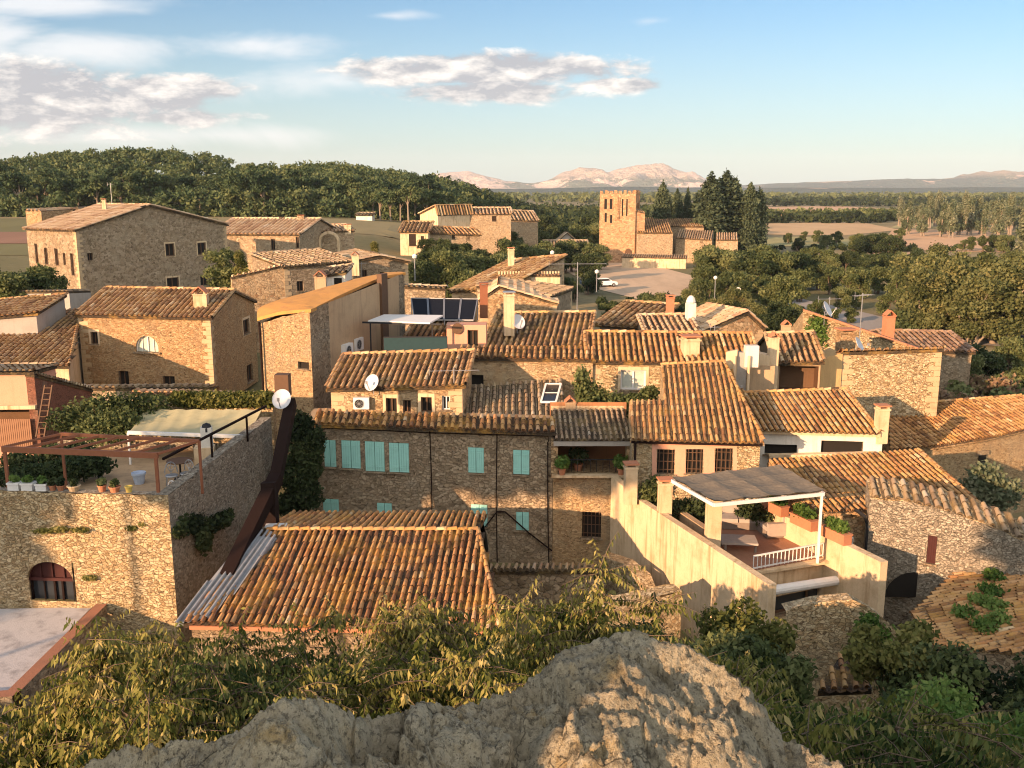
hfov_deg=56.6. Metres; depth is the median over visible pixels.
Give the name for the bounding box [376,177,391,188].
pine tree
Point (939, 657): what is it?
broad bush
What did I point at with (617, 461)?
flower pot
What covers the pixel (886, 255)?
evergreen oak
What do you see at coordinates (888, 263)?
evergreen oak
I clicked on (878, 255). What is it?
field scrub
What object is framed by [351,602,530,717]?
drooping shrub
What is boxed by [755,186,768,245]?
cypress tree
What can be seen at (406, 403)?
window
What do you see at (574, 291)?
evergreen oak
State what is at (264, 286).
lit garden wall
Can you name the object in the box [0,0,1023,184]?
sky
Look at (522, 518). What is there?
window
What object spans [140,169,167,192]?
pine tree
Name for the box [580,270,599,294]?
evergreen oak
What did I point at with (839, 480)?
house
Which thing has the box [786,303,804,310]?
olive tree
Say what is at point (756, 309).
ash tree
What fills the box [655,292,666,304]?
ash tree
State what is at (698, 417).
three window house
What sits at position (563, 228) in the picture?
evergreen oak
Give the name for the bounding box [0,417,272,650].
terrace house
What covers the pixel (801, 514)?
planter trough
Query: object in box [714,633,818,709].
broad bush
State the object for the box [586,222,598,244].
olive tree
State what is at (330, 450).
window
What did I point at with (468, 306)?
photovoltaic module
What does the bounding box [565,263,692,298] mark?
car park
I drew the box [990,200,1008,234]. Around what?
poplar tree
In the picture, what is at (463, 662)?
drooping shrub
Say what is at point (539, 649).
drooping shrub
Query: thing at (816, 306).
olive tree
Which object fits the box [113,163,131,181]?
pine tree
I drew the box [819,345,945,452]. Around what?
tall stone block
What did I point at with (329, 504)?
window
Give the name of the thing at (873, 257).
evergreen oak
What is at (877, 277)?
olive tree
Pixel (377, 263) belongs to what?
ruined gable house
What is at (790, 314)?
evergreen oak
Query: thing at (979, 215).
poplar tree
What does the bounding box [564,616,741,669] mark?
drooping shrub
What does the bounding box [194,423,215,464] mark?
terrace chimney
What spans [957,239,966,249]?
olive tree
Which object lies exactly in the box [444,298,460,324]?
photovoltaic module
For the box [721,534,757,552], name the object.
coffee table
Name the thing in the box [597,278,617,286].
parked car
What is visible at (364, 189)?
pine tree
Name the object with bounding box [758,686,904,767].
drooping shrub
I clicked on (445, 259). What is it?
olive tree
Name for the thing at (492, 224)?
hilltop farmhouse
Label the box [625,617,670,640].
broad bush
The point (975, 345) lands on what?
evergreen oak
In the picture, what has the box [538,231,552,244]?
olive tree
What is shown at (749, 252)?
evergreen oak
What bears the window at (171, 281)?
in the manor house at (95, 248)
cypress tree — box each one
[647,179,675,219]
[671,188,685,218]
[683,186,692,218]
[689,171,729,246]
[691,195,698,217]
[718,168,744,244]
[734,182,763,250]
[735,175,743,246]
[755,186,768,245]
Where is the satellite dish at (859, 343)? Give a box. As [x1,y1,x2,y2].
[856,337,869,349]
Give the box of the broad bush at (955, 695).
[889,672,1023,766]
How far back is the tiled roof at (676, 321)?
58.53 m
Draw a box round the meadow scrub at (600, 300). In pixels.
[595,291,720,309]
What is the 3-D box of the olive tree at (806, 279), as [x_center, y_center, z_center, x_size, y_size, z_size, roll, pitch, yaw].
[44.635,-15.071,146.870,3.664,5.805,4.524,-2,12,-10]
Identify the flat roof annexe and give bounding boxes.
[0,604,109,747]
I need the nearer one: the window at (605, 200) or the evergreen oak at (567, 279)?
the evergreen oak at (567, 279)
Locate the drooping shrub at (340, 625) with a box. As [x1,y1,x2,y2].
[245,595,457,717]
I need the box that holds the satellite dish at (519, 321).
[513,314,524,332]
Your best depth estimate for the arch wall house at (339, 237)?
127.96 m
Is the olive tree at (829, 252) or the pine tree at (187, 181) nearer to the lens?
the olive tree at (829, 252)
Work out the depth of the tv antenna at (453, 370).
42.86 m
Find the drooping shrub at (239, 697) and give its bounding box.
[144,644,336,744]
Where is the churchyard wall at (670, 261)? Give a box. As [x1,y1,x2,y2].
[621,253,686,268]
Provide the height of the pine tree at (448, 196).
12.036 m
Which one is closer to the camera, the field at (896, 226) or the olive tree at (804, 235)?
the olive tree at (804, 235)
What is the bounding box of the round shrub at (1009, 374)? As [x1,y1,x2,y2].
[986,372,1022,395]
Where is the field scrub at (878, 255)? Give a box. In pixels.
[783,250,997,267]
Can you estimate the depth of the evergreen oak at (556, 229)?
255.09 m
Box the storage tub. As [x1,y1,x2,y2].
[131,470,145,484]
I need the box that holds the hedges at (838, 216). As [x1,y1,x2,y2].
[766,208,915,222]
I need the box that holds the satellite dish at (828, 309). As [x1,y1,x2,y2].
[823,301,836,324]
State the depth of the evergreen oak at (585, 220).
286.84 m
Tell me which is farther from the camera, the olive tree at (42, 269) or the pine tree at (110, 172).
the pine tree at (110, 172)
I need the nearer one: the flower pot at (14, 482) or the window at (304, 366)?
the flower pot at (14, 482)
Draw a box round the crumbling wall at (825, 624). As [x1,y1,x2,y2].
[782,593,897,722]
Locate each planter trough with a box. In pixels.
[762,496,789,516]
[789,502,818,531]
[821,515,852,545]
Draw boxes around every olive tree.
[0,272,34,297]
[26,263,69,288]
[200,247,235,287]
[428,247,467,297]
[430,248,465,268]
[434,238,450,247]
[437,265,466,297]
[451,268,481,295]
[456,250,474,262]
[465,253,494,270]
[486,250,507,268]
[495,237,517,257]
[511,231,524,244]
[511,240,522,245]
[515,243,529,257]
[517,246,535,256]
[528,248,548,255]
[530,240,560,254]
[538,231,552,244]
[544,226,554,238]
[559,238,581,271]
[565,223,594,244]
[581,242,604,269]
[583,273,602,293]
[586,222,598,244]
[598,245,612,266]
[599,301,616,316]
[641,292,657,300]
[689,252,714,283]
[690,278,716,300]
[692,243,727,272]
[694,264,721,295]
[708,271,734,297]
[713,249,748,272]
[716,271,751,293]
[728,254,770,296]
[732,270,757,300]
[745,244,782,254]
[752,273,772,301]
[757,248,790,274]
[758,282,788,307]
[761,273,805,307]
[765,253,794,277]
[783,233,792,242]
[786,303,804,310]
[789,268,815,301]
[795,247,813,259]
[795,305,813,314]
[799,231,808,240]
[807,299,825,313]
[809,246,824,265]
[811,230,823,242]
[811,262,826,289]
[817,234,828,245]
[817,265,845,294]
[820,248,839,267]
[823,235,833,246]
[826,256,840,267]
[827,308,841,319]
[830,231,843,243]
[830,267,859,296]
[831,285,852,309]
[844,307,859,322]
[848,235,856,249]
[850,268,872,296]
[850,287,865,308]
[868,264,889,293]
[875,293,894,313]
[883,272,907,302]
[884,266,907,284]
[886,234,897,244]
[893,227,905,238]
[894,286,906,309]
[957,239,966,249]
[964,236,976,250]
[969,353,987,380]
[977,235,991,250]
[992,336,1023,371]
[994,234,1012,252]
[996,366,1023,387]
[1007,235,1016,250]
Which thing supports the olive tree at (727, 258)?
on the ground
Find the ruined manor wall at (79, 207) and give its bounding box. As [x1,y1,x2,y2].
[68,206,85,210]
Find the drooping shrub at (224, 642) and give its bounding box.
[161,606,293,744]
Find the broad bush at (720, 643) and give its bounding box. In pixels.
[674,626,766,667]
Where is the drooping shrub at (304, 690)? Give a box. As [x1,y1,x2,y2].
[183,649,449,742]
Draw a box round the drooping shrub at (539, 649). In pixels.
[401,574,589,711]
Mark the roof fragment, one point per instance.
(839, 680)
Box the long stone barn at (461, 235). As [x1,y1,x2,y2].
[429,225,481,249]
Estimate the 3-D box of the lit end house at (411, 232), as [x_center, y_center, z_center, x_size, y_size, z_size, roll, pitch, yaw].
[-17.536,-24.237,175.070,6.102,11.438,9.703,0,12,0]
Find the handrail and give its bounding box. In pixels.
[162,405,266,459]
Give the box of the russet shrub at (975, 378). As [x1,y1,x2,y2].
[969,374,994,394]
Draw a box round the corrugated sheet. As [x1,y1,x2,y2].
[175,529,276,626]
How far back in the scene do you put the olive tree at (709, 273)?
144.55 m
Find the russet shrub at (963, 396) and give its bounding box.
[946,390,976,397]
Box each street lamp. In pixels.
[412,254,416,280]
[595,270,598,291]
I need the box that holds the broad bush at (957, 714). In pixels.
[817,694,969,755]
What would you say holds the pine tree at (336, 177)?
on the ground
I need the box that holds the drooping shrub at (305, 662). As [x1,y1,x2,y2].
[198,624,373,707]
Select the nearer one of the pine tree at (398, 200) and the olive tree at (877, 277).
the olive tree at (877, 277)
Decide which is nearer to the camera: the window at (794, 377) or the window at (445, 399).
the window at (445, 399)
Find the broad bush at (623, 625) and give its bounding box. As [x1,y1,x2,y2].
[552,622,639,639]
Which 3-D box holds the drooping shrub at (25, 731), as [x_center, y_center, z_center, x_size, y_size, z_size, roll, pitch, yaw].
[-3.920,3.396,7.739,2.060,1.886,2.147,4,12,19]
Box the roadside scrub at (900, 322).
[888,308,1001,340]
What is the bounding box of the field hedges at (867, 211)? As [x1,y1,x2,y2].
[766,206,1013,214]
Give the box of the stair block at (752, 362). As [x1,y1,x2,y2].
[726,345,774,392]
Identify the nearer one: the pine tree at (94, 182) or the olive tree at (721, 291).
the olive tree at (721, 291)
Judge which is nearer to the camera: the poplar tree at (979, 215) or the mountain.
the poplar tree at (979, 215)
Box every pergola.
[1,432,203,493]
[671,464,824,562]
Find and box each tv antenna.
[429,367,478,382]
[577,262,605,307]
[854,293,871,347]
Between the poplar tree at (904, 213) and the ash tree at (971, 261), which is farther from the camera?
the poplar tree at (904, 213)
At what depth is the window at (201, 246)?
107.10 m
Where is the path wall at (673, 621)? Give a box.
[574,584,681,642]
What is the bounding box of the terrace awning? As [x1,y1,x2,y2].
[127,409,260,464]
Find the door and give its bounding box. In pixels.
[29,562,74,600]
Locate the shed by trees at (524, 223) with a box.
[511,209,540,246]
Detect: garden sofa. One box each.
[721,504,759,529]
[757,517,786,537]
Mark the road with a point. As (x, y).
(870, 321)
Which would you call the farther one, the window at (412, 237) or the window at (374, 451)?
the window at (412, 237)
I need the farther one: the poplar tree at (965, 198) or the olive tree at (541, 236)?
the poplar tree at (965, 198)
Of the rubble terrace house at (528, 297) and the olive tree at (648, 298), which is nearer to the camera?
the rubble terrace house at (528, 297)
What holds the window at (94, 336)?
in the square stone house at (155, 335)
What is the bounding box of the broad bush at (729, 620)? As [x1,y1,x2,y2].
[688,596,800,655]
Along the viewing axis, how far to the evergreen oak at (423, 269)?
124.82 m
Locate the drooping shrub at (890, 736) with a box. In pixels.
[782,691,1023,767]
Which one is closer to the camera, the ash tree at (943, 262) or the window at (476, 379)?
the window at (476, 379)
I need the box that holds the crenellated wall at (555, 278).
[498,271,561,284]
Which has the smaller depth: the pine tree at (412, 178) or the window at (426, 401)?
the window at (426, 401)
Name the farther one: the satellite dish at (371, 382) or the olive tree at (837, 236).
the olive tree at (837, 236)
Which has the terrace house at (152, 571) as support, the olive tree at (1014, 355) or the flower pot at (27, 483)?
the flower pot at (27, 483)
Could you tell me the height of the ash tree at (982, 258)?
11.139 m
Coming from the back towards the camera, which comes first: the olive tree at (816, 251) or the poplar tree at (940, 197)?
the poplar tree at (940, 197)
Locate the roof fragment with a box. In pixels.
[818,652,871,695]
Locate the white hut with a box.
[354,212,375,220]
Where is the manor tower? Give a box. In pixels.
[25,207,75,225]
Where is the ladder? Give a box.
[35,385,52,436]
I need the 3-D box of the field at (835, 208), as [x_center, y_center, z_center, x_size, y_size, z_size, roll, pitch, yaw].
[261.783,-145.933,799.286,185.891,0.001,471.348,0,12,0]
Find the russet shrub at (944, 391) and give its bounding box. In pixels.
[938,387,953,401]
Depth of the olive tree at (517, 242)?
206.78 m
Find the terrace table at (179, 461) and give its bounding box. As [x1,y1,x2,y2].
[166,457,192,479]
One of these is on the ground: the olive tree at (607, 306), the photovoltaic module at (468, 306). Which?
the olive tree at (607, 306)
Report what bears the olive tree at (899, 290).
on the ground
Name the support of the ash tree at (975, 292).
on the ground
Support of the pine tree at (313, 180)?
on the ground
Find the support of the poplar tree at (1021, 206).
on the ground
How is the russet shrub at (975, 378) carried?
on the ground
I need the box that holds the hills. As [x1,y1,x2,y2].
[481,187,1023,194]
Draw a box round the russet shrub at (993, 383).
[972,372,1023,395]
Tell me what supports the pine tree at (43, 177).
on the ground
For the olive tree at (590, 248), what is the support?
on the ground
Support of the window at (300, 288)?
in the grey lane house at (302, 267)
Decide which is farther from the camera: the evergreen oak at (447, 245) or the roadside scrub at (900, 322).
the evergreen oak at (447, 245)
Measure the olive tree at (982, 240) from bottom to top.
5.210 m
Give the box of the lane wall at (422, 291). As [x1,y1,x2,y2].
[404,283,447,330]
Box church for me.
[599,190,737,262]
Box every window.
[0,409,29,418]
[34,243,38,263]
[44,248,48,264]
[54,248,58,265]
[63,253,66,265]
[70,253,74,275]
[87,253,94,260]
[88,329,99,345]
[118,371,128,384]
[133,336,160,353]
[162,376,174,383]
[164,242,175,257]
[166,275,179,286]
[196,241,206,255]
[200,276,207,284]
[242,315,250,336]
[247,363,254,384]
[271,239,275,250]
[296,237,299,248]
[296,281,304,291]
[296,361,309,370]
[323,440,337,468]
[323,499,338,512]
[334,278,341,284]
[340,440,362,470]
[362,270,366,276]
[363,441,386,473]
[377,503,391,512]
[383,394,399,412]
[387,443,410,474]
[403,400,410,413]
[409,234,415,245]
[418,393,434,413]
[440,396,451,411]
[466,330,477,346]
[466,447,485,474]
[471,375,484,386]
[471,504,488,528]
[511,450,530,476]
[514,512,530,532]
[580,512,602,540]
[604,199,606,208]
[618,367,648,392]
[626,199,627,215]
[655,449,675,475]
[684,449,702,474]
[712,448,732,472]
[762,444,796,455]
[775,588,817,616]
[778,366,818,390]
[821,440,862,451]
[923,535,937,566]
[977,455,985,470]
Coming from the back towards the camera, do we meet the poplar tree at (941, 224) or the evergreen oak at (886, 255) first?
the poplar tree at (941, 224)
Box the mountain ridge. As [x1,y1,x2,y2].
[681,170,1023,187]
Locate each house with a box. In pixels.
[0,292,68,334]
[0,308,83,383]
[0,361,58,465]
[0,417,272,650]
[8,289,90,309]
[22,199,229,296]
[72,285,258,390]
[183,510,500,687]
[225,217,335,271]
[250,247,352,297]
[257,272,405,478]
[300,408,555,564]
[314,262,353,289]
[319,223,355,251]
[323,347,476,414]
[334,248,410,331]
[397,220,434,255]
[403,313,460,352]
[447,247,567,321]
[447,282,596,351]
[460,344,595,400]
[465,378,563,414]
[475,276,573,321]
[477,276,559,333]
[550,395,629,564]
[583,329,759,452]
[595,299,680,332]
[628,359,766,513]
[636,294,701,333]
[679,302,767,343]
[743,386,891,503]
[757,319,826,392]
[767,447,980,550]
[791,309,918,350]
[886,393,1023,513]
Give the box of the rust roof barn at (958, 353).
[869,328,977,389]
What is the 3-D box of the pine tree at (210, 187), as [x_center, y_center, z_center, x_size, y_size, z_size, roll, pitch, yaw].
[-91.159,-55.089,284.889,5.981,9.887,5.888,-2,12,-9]
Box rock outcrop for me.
[81,628,843,767]
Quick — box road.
[788,299,1023,345]
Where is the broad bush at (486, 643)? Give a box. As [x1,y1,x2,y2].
[447,625,546,675]
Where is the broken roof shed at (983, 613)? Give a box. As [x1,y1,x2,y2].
[909,567,1023,714]
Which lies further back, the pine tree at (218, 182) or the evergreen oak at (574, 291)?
the pine tree at (218, 182)
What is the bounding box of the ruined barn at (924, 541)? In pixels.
[863,476,1023,629]
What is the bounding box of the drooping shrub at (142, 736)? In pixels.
[8,645,238,767]
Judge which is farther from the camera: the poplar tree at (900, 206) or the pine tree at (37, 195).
the poplar tree at (900, 206)
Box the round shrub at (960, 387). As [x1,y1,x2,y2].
[945,383,973,395]
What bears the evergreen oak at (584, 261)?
on the ground
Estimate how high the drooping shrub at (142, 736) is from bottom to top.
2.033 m
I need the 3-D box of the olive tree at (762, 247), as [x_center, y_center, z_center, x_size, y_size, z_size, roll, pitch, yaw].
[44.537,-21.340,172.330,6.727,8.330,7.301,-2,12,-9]
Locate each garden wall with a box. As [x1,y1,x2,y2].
[25,371,93,454]
[130,388,276,454]
[230,263,284,352]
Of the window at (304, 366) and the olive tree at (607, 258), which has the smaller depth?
the window at (304, 366)
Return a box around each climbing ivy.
[0,439,117,487]
[30,522,146,581]
[42,389,176,448]
[167,388,274,409]
[170,507,234,556]
[278,409,327,515]
[571,364,659,417]
[637,474,659,505]
[672,497,775,526]
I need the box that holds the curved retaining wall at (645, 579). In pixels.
[600,552,654,594]
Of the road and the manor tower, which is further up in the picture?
the manor tower
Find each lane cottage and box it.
[542,239,588,267]
[556,231,574,238]
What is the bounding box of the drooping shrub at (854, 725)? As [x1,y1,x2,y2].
[834,714,1005,767]
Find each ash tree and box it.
[229,249,249,286]
[370,241,378,252]
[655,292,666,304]
[680,282,706,303]
[701,296,726,303]
[721,285,742,305]
[728,288,750,307]
[746,298,771,316]
[889,251,949,310]
[903,264,963,329]
[914,249,988,329]
[927,240,951,267]
[940,257,950,266]
[942,272,1006,343]
[949,248,972,265]
[949,258,1023,343]
[960,257,989,265]
[973,260,996,309]
[974,249,1023,318]
[984,251,1023,332]
[996,248,1019,263]
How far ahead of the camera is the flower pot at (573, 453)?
40.97 m
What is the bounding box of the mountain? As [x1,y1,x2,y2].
[435,163,706,188]
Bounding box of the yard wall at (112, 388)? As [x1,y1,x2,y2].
[84,383,218,440]
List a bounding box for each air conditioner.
[341,342,353,354]
[353,397,369,409]
[354,337,363,351]
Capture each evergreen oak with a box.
[6,269,54,294]
[44,281,65,288]
[408,259,439,286]
[416,238,436,252]
[416,250,436,283]
[423,248,460,266]
[435,243,458,250]
[441,242,459,250]
[454,241,472,252]
[461,200,474,206]
[465,249,480,255]
[476,248,491,256]
[538,213,554,233]
[549,223,567,238]
[550,249,567,270]
[554,240,573,272]
[555,225,583,238]
[564,277,573,285]
[568,280,585,302]
[569,241,587,270]
[571,252,603,277]
[580,215,593,226]
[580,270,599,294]
[590,215,599,239]
[674,296,685,306]
[674,306,684,312]
[712,251,728,273]
[734,249,759,256]
[737,250,748,280]
[756,314,780,335]
[767,301,782,315]
[770,304,800,330]
[786,251,816,276]
[792,238,804,250]
[803,252,818,268]
[839,250,852,270]
[847,252,861,267]
[848,238,866,254]
[852,235,868,252]
[854,257,872,277]
[862,254,879,267]
[866,233,881,254]
[872,239,890,254]
[875,252,893,266]
[879,232,887,239]
[881,257,898,269]
[888,236,906,253]
[906,251,925,259]
[912,247,926,253]
[967,340,989,370]
[970,348,1010,376]
[988,234,1000,249]
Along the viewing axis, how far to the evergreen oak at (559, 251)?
186.37 m
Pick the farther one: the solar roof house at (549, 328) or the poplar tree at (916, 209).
the poplar tree at (916, 209)
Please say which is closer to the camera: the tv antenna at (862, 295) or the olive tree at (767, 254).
the tv antenna at (862, 295)
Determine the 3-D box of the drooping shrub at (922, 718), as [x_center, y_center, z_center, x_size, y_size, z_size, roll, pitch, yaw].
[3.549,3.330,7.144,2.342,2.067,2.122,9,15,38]
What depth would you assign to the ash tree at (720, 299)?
119.53 m
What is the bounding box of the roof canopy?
[362,314,442,352]
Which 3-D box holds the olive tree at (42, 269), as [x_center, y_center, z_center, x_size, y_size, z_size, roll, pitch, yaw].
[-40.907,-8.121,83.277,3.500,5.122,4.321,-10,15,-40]
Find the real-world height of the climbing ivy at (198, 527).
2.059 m
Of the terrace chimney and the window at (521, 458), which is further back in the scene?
the window at (521, 458)
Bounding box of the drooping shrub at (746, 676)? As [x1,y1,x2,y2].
[613,589,798,713]
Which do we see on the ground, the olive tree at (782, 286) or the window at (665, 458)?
the olive tree at (782, 286)
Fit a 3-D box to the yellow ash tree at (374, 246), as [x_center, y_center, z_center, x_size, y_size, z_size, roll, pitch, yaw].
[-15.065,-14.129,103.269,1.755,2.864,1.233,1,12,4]
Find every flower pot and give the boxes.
[6,474,21,490]
[19,474,36,490]
[34,475,48,490]
[47,477,56,490]
[54,476,64,490]
[66,478,80,491]
[95,477,106,491]
[108,478,120,492]
[124,485,132,492]
[553,454,570,474]
[567,447,589,470]
[612,454,628,474]
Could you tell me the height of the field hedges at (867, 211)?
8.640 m
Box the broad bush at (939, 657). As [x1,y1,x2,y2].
[874,637,1023,735]
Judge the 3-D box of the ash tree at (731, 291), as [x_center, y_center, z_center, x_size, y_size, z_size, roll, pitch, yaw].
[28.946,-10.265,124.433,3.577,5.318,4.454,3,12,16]
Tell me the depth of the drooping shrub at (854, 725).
6.33 m
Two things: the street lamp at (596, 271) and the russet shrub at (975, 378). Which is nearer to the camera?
the russet shrub at (975, 378)
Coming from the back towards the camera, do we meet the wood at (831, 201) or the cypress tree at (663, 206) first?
the wood at (831, 201)
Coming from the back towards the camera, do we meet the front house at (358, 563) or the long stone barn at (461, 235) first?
the long stone barn at (461, 235)
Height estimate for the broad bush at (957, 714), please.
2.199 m
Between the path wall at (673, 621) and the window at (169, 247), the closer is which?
the path wall at (673, 621)
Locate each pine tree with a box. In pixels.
[0,163,20,174]
[0,171,33,202]
[24,183,45,204]
[29,166,66,195]
[32,175,51,206]
[45,177,69,206]
[55,173,76,191]
[69,185,89,206]
[73,170,90,202]
[78,171,107,202]
[97,168,119,176]
[100,175,120,200]
[107,176,128,202]
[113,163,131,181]
[121,170,147,196]
[134,163,150,177]
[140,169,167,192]
[161,175,175,202]
[175,174,196,187]
[192,174,214,189]
[197,184,216,215]
[209,176,223,198]
[215,186,228,206]
[223,170,247,214]
[240,165,260,206]
[247,168,278,216]
[253,177,280,199]
[265,184,281,202]
[274,178,299,202]
[281,175,299,189]
[286,167,312,188]
[308,176,317,184]
[312,179,324,203]
[315,176,328,185]
[322,181,345,197]
[323,171,345,186]
[338,173,361,195]
[347,181,362,199]
[357,183,367,198]
[361,179,387,210]
[370,187,390,219]
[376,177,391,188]
[381,190,397,220]
[387,174,409,185]
[393,180,417,188]
[394,188,405,221]
[395,184,420,219]
[408,173,434,187]
[411,185,423,219]
[413,174,435,191]
[417,188,434,208]
[425,191,443,205]
[433,183,443,189]
[441,190,458,203]
[454,199,466,203]
[457,195,466,198]
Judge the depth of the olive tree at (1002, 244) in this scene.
259.33 m
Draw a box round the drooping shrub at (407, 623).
[309,588,497,715]
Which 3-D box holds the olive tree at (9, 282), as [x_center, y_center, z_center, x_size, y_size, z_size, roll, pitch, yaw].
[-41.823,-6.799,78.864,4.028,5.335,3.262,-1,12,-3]
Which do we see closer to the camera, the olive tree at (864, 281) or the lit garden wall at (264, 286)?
the lit garden wall at (264, 286)
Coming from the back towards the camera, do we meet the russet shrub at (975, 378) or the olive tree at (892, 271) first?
the olive tree at (892, 271)
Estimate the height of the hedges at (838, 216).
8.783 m
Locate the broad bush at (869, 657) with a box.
[839,615,939,693]
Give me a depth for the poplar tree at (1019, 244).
204.30 m
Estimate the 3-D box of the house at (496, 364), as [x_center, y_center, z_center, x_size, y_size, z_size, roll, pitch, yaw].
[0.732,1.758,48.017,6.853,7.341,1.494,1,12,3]
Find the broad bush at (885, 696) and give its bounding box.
[871,687,909,710]
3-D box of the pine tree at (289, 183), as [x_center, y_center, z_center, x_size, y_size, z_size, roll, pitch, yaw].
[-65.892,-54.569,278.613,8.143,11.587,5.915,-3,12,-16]
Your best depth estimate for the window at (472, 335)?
51.05 m
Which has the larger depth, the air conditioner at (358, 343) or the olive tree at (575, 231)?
the olive tree at (575, 231)
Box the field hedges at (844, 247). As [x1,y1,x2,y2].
[772,242,1009,251]
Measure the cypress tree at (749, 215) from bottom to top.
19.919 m
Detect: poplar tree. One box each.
[896,195,904,225]
[899,204,908,230]
[901,198,915,233]
[913,205,919,226]
[916,203,923,231]
[916,208,928,235]
[926,191,936,227]
[931,199,938,226]
[935,202,947,236]
[936,190,943,225]
[943,199,956,233]
[944,199,960,236]
[956,206,965,234]
[959,190,970,229]
[961,195,978,234]
[975,193,983,219]
[975,208,982,233]
[976,201,993,235]
[987,197,1000,229]
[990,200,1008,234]
[1004,192,1017,234]
[1012,208,1023,251]
[1013,206,1018,228]
[1017,200,1023,226]
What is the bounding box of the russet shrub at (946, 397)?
[939,395,957,399]
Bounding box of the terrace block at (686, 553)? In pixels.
[609,460,887,653]
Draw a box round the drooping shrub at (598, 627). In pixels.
[498,531,647,671]
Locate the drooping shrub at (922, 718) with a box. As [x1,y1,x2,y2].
[831,682,1023,767]
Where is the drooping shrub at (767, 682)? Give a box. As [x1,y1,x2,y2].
[727,662,857,730]
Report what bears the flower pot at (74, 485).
on the terrace house at (152, 571)
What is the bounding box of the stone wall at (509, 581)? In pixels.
[490,562,608,608]
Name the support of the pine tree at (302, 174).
on the ground
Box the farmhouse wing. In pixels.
[418,204,473,226]
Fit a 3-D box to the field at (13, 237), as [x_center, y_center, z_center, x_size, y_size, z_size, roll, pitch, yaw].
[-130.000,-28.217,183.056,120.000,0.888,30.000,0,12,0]
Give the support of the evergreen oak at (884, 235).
on the ground
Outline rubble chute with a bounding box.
[220,373,296,574]
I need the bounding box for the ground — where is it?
[0,195,1023,755]
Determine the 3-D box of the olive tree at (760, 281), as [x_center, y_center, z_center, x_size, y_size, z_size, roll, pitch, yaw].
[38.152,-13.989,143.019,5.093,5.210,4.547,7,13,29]
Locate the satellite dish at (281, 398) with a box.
[272,389,290,408]
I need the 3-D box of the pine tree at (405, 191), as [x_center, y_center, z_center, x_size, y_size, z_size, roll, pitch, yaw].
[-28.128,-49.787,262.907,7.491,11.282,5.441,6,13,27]
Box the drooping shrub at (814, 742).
[740,668,879,767]
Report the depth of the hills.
3237.68 m
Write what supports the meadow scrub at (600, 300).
on the ground
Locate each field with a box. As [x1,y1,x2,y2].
[0,218,217,254]
[0,232,26,242]
[218,218,401,238]
[765,222,897,235]
[765,237,851,245]
[768,206,879,211]
[889,229,999,251]
[891,222,1016,227]
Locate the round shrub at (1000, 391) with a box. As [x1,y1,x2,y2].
[989,386,1023,395]
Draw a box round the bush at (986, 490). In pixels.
[957,459,1023,510]
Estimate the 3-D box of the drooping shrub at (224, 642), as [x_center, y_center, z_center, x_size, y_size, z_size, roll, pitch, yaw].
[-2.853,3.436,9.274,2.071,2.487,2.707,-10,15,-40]
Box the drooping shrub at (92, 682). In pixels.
[0,609,174,767]
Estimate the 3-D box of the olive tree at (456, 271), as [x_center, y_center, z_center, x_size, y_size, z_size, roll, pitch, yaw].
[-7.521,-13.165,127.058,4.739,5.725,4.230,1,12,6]
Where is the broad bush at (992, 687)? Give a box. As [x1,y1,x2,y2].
[916,642,1023,734]
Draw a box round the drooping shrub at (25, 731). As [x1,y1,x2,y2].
[0,676,135,767]
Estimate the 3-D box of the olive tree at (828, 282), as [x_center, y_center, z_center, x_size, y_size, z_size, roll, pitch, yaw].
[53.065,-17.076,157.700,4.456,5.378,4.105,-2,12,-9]
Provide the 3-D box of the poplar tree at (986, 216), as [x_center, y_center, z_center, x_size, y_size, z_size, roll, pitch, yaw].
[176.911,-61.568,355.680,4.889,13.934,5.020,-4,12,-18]
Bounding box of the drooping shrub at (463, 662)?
[316,635,528,718]
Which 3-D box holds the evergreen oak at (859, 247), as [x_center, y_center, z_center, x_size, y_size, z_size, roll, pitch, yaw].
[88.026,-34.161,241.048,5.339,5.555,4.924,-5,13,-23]
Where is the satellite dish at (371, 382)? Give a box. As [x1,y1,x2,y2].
[365,374,378,394]
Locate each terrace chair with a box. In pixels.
[164,461,177,485]
[179,459,193,476]
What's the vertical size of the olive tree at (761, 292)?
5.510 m
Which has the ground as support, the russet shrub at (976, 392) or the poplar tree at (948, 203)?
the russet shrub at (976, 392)
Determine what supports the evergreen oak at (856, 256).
on the ground
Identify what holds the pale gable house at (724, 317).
on the ground
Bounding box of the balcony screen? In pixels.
[383,336,447,353]
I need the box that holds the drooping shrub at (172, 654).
[34,620,261,747]
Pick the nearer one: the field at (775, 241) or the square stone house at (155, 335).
the square stone house at (155, 335)
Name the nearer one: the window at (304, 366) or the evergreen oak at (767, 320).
the window at (304, 366)
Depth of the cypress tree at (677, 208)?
256.59 m
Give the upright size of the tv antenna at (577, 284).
3.237 m
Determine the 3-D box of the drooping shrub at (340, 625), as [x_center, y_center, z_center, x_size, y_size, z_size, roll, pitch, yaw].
[-1.709,3.506,9.565,2.658,2.315,2.555,0,12,0]
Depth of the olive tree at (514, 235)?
209.95 m
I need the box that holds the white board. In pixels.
[265,523,286,527]
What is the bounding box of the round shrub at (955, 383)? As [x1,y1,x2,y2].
[947,379,975,391]
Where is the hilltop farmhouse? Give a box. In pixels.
[468,206,512,254]
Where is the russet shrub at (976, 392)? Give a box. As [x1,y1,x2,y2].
[946,389,983,396]
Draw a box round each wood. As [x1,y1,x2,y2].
[0,145,473,220]
[446,175,683,224]
[494,191,1023,202]
[763,194,1023,206]
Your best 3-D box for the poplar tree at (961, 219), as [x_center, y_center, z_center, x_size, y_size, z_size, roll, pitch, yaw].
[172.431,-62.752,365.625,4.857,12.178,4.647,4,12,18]
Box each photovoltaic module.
[411,298,427,314]
[428,298,443,325]
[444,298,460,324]
[459,298,477,321]

